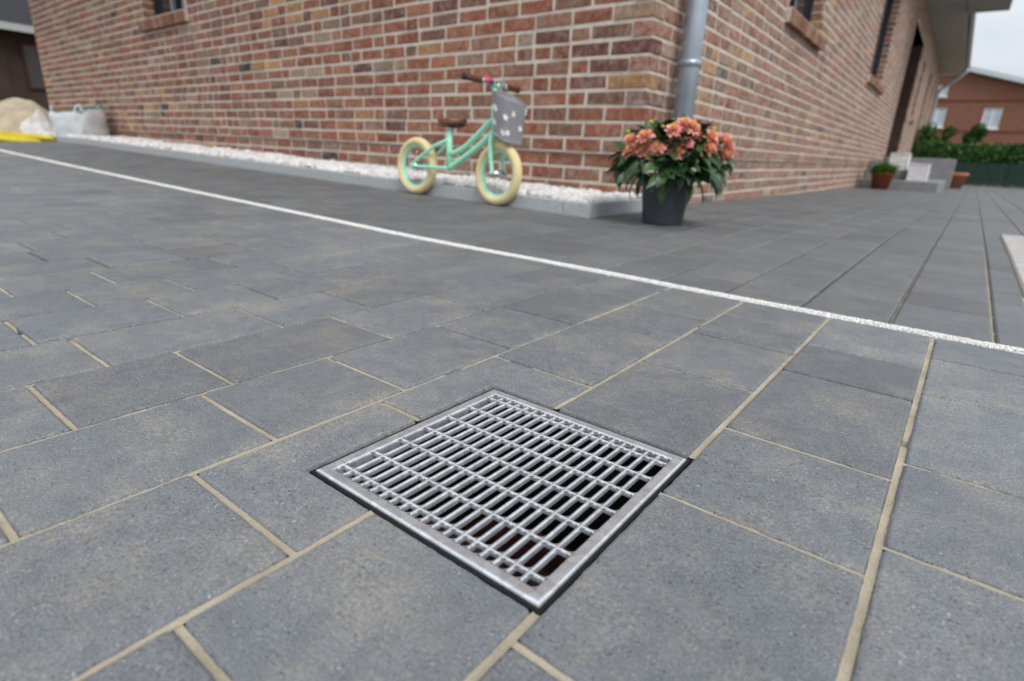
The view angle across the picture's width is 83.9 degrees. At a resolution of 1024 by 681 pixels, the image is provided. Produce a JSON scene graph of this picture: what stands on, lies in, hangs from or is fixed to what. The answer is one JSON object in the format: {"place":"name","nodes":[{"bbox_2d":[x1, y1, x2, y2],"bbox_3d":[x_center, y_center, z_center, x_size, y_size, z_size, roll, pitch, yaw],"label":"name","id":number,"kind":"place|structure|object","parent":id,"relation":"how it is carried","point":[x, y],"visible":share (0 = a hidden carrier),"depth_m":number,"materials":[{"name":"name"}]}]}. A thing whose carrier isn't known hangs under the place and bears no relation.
{"place":"outdoors","nodes":[
{"label":"outdoors","id":0,"kind":"place"},
{"bbox_2d":[0,151,1023,680],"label":"driveway","id":1,"kind":"structure","parent":0,"point":[196,389],"depth_m":0.58,"materials":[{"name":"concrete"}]},
{"bbox_2d":[310,388,691,615],"bbox_3d":[-0.009,0.275,0.624,0.274,0.316,0.278,16,23,35],"label":"drain pit","id":2,"kind":"object","parent":1,"relation":"in","point":[550,567],"visible":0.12,"depth_m":0.69,"materials":[{"name":"plastic"}]},
{"bbox_2d":[316,389,686,607],"bbox_3d":[-0.003,0.137,0.577,0.264,0.028,0.268,16,23,35],"label":"drain grate","id":3,"kind":"object","parent":2,"relation":"in","point":[340,472],"visible":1,"depth_m":0.55,"materials":[{"name":"metal"}]},
{"bbox_2d":[0,149,1023,353],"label":"gravel strip","id":4,"kind":"object","parent":1,"relation":"on","point":[935,335],"visible":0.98,"depth_m":1.42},
{"bbox_2d":[0,141,1023,349],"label":"footpath","id":5,"kind":"structure","parent":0,"point":[939,262],"depth_m":2.25,"materials":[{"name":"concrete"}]},
{"bbox_2d":[0,98,48,131],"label":"sand pile","id":6,"kind":"object","parent":5,"relation":"on","point":[15,113],"visible":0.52,"depth_m":9.37,"materials":[{"name":"beige sand"}]},
{"bbox_2d":[0,131,54,141],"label":"yellow pipe bundle","id":7,"kind":"object","parent":5,"relation":"on","point":[7,136],"visible":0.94,"depth_m":7.56,"materials":[{"name":"plastic"}]},
{"bbox_2d":[19,109,53,131],"bbox_3d":[-7.652,-3.494,9.207,0.800,0.482,0.500,16,23,35],"label":"crumpled sack","id":8,"kind":"object","parent":5,"relation":"on","point":[38,120],"visible":0.56,"depth_m":9.06,"materials":[{"name":"white plastic"}]},
{"bbox_2d":[23,130,641,202],"bbox_3d":[-3.658,-2.080,6.180,11.024,0.206,0.643,17,23,36],"label":"pebble bed","id":9,"kind":"object","parent":5,"relation":"on","point":[565,193],"visible":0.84,"depth_m":3.97,"materials":[{"name":"white gravel"}]},
{"bbox_2d":[49,104,109,137],"bbox_3d":[-5.847,-2.972,7.701,0.557,0.464,0.520,5,19,7],"label":"bulk bag","id":10,"kind":"object","parent":9,"relation":"on","point":[80,120],"visible":0.98,"depth_m":7.53,"materials":[{"name":"white fabric"}]},
{"bbox_2d":[397,72,526,204],"bbox_3d":[-0.298,-1.079,3.078,0.936,0.615,0.418,18,21,36],"label":"balance bike","id":11,"kind":"object","parent":5,"relation":"on","point":[506,121],"visible":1,"depth_m":2.94,"materials":[{"name":"green paint"}]},
{"bbox_2d":[606,113,738,225],"bbox_3d":[0.704,-0.767,2.549,0.588,0.477,0.581,16,23,35],"label":"potted dahlia","id":12,"kind":"object","parent":5,"relation":"on","point":[667,190],"visible":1,"depth_m":2.40,"materials":[{"name":"green plant"}]},
{"bbox_2d":[859,157,956,192],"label":"front steps","id":13,"kind":"structure","parent":5,"relation":"on","point":[940,174],"depth_m":10.95,"materials":[{"name":"concrete"}]},
{"bbox_2d":[889,153,911,169],"bbox_3d":[7.272,-3.356,10.684,0.312,0.300,0.312,16,23,35],"label":"white lantern","id":14,"kind":"object","parent":13,"relation":"on","point":[902,159],"visible":0.7,"depth_m":10.56,"materials":[{"name":"paint"}]},
{"bbox_2d":[906,163,931,181],"bbox_3d":[7.386,-3.058,10.349,0.312,0.300,0.312,16,23,35],"label":"white lantern","id":15,"kind":"object","parent":13,"relation":"on","point":[918,172],"visible":0.98,"depth_m":10.24,"materials":[{"name":"paint"}]},
{"bbox_2d":[949,172,968,188],"bbox_3d":[11.120,-4.038,14.362,0.580,0.380,0.580,16,23,35],"label":"terracotta pot","id":16,"kind":"object","parent":5,"relation":"on","point":[958,180],"visible":0.53,"depth_m":14.15,"materials":[{"name":"orange ceramic"}]},
{"bbox_2d":[1000,234,1023,296],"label":"concrete slab","id":17,"kind":"structure","parent":5,"relation":"on","point":[1013,245],"depth_m":2.17,"materials":[{"name":"grey concrete"}]},
{"bbox_2d":[866,161,902,189],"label":"potted grass","id":18,"kind":"object","parent":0,"point":[883,173],"depth_m":10.01,"materials":[{"name":"ceramic"}]},
{"bbox_2d":[963,182,1023,188],"bbox_3d":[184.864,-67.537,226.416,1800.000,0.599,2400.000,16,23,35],"label":"ground","id":19,"kind":"structure","parent":0,"point":[992,186],"depth_m":18.52,"materials":[{"name":"soil"}]},
{"bbox_2d":[0,0,49,111],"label":"outbuilding","id":20,"kind":"structure","parent":19,"relation":"on","point":[21,75],"depth_m":16.17,"materials":[{"name":"brown wood"}]},
{"bbox_2d":[18,41,45,90],"bbox_3d":[-13.671,-8.015,16.766,0.170,1.250,1.200,13,21,29],"label":"window","id":21,"kind":"structure","parent":20,"relation":"in","point":[29,51],"depth_m":16.46,"materials":[{"name":"grey glass"}]},
{"bbox_2d":[48,135,641,217],"bbox_3d":[-4.224,-2.070,6.373,12.143,0.304,0.599,16,23,35],"label":"garden edging","id":22,"kind":"object","parent":19,"relation":"on","point":[571,208],"visible":0.33,"depth_m":3.54,"materials":[{"name":"concrete"}]},
{"bbox_2d":[28,0,1012,203],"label":"brick house","id":23,"kind":"structure","parent":19,"relation":"on","point":[795,96],"depth_m":4.80,"materials":[{"name":"brick"}]},
{"bbox_2d":[153,0,184,15],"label":"window","id":24,"kind":"structure","parent":23,"relation":"in","point":[160,6],"depth_m":6.51,"materials":[{"name":"glass"}]},
{"bbox_2d":[789,0,813,22],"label":"window","id":25,"kind":"structure","parent":23,"relation":"in","point":[804,7],"depth_m":5.58,"materials":[{"name":"glass"}]},
{"bbox_2d":[869,0,893,77],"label":"window","id":26,"kind":"structure","parent":23,"relation":"in","point":[888,4],"depth_m":9.67,"materials":[{"name":"glass"}]},
{"bbox_2d":[884,45,922,160],"bbox_3d":[9.263,-5.745,14.025,0.659,3.300,3.242,16,23,35],"label":"door","id":27,"kind":"structure","parent":23,"relation":"in","point":[912,68],"depth_m":15.04,"materials":[{"name":"metal"}]},
{"bbox_2d":[915,122,957,147],"bbox_3d":[14.430,-6.356,19.372,1.193,2.056,1.487,-14,25,-40],"label":"garden tree","id":28,"kind":"object","parent":19,"relation":"on","point":[928,131],"visible":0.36,"depth_m":19.13,"materials":[{"name":"green plant"}]},
{"bbox_2d":[911,139,1023,187],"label":"hedge","id":29,"kind":"object","parent":19,"relation":"on","point":[1008,153],"visible":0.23,"depth_m":18.08,"materials":[{"name":"green plant"}]},
{"bbox_2d":[961,122,988,147],"bbox_3d":[15.633,-6.348,19.477,0.751,2.076,0.945,16,23,35],"label":"garden tree","id":30,"kind":"object","parent":19,"relation":"on","point":[977,133],"visible":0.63,"depth_m":19.05,"materials":[{"name":"green plant"}]},
{"bbox_2d":[932,66,1023,149],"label":"neighbour house","id":31,"kind":"structure","parent":19,"relation":"on","point":[993,101],"depth_m":42.67,"materials":[{"name":"brick"}]},
{"bbox_2d":[932,108,946,127],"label":"window","id":32,"kind":"structure","parent":31,"relation":"in","point":[940,113],"depth_m":44.48,"materials":[{"name":"white glass"}]},
{"bbox_2d":[938,85,948,97],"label":"window","id":33,"kind":"structure","parent":31,"relation":"in","point":[943,93],"depth_m":43.99,"materials":[{"name":"white glass"}]},
{"bbox_2d":[981,108,1003,129],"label":"window","id":34,"kind":"structure","parent":31,"relation":"in","point":[991,117],"depth_m":42.63,"materials":[{"name":"white glass"}]},
{"bbox_2d":[954,162,1023,187],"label":"garden fence","id":35,"kind":"object","parent":19,"relation":"on","point":[1006,169],"visible":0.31,"depth_m":17.37,"materials":[{"name":"green paint"}]},
{"bbox_2d":[970,0,1023,77],"label":"sky","id":36,"kind":"structure","parent":0,"point":[998,41],"materials":[{"name":"white"}]}
]}

